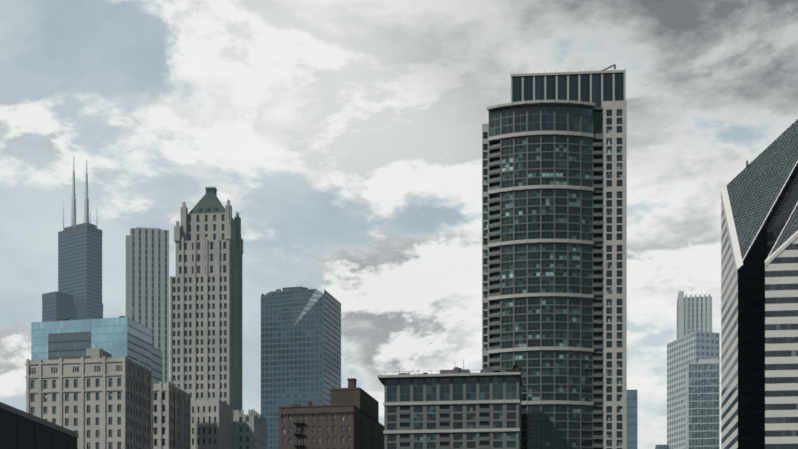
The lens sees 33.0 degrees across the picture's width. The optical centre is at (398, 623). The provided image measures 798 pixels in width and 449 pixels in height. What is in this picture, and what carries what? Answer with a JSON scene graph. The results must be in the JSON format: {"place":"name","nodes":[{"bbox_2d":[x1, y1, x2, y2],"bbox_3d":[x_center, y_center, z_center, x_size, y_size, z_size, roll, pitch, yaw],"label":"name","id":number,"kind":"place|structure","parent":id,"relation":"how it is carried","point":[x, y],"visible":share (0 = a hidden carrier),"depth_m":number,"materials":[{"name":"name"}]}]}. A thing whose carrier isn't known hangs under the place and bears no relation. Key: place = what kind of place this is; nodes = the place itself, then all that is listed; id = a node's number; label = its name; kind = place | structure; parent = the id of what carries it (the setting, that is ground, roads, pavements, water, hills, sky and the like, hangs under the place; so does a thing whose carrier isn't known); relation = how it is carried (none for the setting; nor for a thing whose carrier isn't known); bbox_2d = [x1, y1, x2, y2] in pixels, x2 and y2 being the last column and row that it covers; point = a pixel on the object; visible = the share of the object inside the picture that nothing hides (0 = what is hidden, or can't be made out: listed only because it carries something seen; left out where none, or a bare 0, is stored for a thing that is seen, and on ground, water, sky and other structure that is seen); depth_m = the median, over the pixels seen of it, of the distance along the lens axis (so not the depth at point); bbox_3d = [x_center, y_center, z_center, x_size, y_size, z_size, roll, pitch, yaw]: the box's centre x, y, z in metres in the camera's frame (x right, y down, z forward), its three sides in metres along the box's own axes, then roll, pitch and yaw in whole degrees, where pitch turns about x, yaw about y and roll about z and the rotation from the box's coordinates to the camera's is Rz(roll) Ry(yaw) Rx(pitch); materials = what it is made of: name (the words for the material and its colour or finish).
{"place":"outdoors","nodes":[
{"label":"outdoors","id":0,"kind":"place"},
{"bbox_2d":[0,402,77,448],"bbox_3d":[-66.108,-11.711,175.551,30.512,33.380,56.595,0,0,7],"label":"dark brick building","id":1,"kind":"structure","parent":0,"point":[20,429],"depth_m":182.49,"materials":[{"name":"grey"}]},
{"bbox_2d":[42,156,102,321],"bbox_3d":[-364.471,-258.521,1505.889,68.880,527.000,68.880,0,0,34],"label":"skyscraper","id":2,"kind":"structure","parent":0,"point":[77,295],"depth_m":1486.57,"materials":[{"name":"blue glass"}]},
{"bbox_2d":[26,348,151,448],"bbox_3d":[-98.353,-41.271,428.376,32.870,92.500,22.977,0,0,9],"label":"building","id":3,"kind":"structure","parent":0,"point":[96,398],"depth_m":417.61,"materials":[{"name":"stone"}]},
{"bbox_2d":[31,316,161,383],"bbox_3d":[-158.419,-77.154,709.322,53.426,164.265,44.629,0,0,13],"label":"glass block","id":4,"kind":"structure","parent":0,"point":[129,338],"depth_m":689.29,"materials":[{"name":"blue glass"}]},
{"bbox_2d":[126,222,168,382],"bbox_3d":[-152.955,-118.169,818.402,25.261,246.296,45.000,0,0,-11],"label":"slab tower","id":5,"kind":"structure","parent":0,"point":[147,277],"depth_m":796.98,"materials":[{"name":"concrete"}]},
{"bbox_2d":[152,382,190,448],"bbox_3d":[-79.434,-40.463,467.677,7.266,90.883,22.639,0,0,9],"label":"building","id":6,"kind":"structure","parent":0,"point":[171,416],"depth_m":457.46,"materials":[{"name":"stone"}]},
{"bbox_2d":[261,286,340,448],"bbox_3d":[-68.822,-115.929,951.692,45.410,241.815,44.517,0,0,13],"label":"navy glass tower","id":7,"kind":"structure","parent":0,"point":[301,345],"depth_m":931.60,"materials":[{"name":"blue glass"}]},
{"bbox_2d":[278,378,383,448],"bbox_3d":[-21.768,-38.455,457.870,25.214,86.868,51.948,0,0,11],"label":"brown brick building","id":8,"kind":"structure","parent":0,"point":[347,418],"depth_m":434.93,"materials":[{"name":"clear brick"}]},
{"bbox_2d":[0,0,797,448],"label":"sky","id":9,"kind":"structure","parent":0,"point":[344,137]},
{"bbox_2d":[627,390,636,448],"bbox_3d":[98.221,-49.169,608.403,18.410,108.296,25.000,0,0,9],"label":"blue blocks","id":10,"kind":"structure","parent":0,"point":[631,419],"depth_m":594.97,"materials":[{"name":"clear glass"}]},
{"bbox_2d":[655,445,668,448],"bbox_3d":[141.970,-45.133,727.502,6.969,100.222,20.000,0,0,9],"label":"building","id":11,"kind":"structure","parent":0,"point":[661,446],"depth_m":717.62,"materials":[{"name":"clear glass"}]},
{"bbox_2d":[667,331,719,448],"bbox_3d":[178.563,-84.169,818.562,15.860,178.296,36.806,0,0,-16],"label":"distant tower","id":12,"kind":"structure","parent":0,"point":[685,351],"depth_m":815.72,"materials":[{"name":"concrete"}]},
{"bbox_2d":[677,291,711,338],"bbox_3d":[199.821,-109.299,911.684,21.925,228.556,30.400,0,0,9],"label":"distant tower","id":13,"kind":"structure","parent":0,"point":[694,313],"depth_m":897.17,"materials":[{"name":"concrete"}]},
{"bbox_2d":[721,118,797,448],"bbox_3d":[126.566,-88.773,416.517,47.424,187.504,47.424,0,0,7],"label":"skyscraper","id":14,"kind":"structure","parent":0,"point":[759,301],"depth_m":408.03,"materials":[{"name":"black glass"}]},
{"label":"ground","id":15,"kind":"structure","parent":0,"visible":0},
{"bbox_2d":[191,398,232,448],"bbox_3d":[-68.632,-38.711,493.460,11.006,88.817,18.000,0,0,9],"label":"stone block","id":16,"kind":"structure","parent":15,"relation":"on","point":[211,424],"depth_m":484.92,"materials":[{"name":"stone"}]},
{"bbox_2d":[170,187,266,448],"bbox_3d":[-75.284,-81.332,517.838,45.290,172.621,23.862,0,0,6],"label":"skyscraper","id":17,"kind":"structure","parent":15,"relation":"on","point":[206,322],"depth_m":509.46,"materials":[{"name":"stone"}]},
{"bbox_2d":[377,359,522,448],"bbox_3d":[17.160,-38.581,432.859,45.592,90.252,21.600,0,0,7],"label":"building","id":18,"kind":"structure","parent":15,"relation":"on","point":[458,408],"depth_m":423.73,"materials":[{"name":"grey concrete"}]},
{"bbox_2d":[482,64,626,448],"bbox_3d":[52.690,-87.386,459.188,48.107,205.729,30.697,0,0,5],"label":"skyscraper","id":19,"kind":"structure","parent":15,"relation":"on","point":[554,235],"depth_m":447.54,"materials":[{"name":"grey glass"}]},
{"bbox_2d":[686,359,718,448],"bbox_3d":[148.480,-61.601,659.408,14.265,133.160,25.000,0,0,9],"label":"skyscraper","id":20,"kind":"structure","parent":15,"relation":"on","point":[702,403],"depth_m":647.17,"materials":[{"name":"grey"}]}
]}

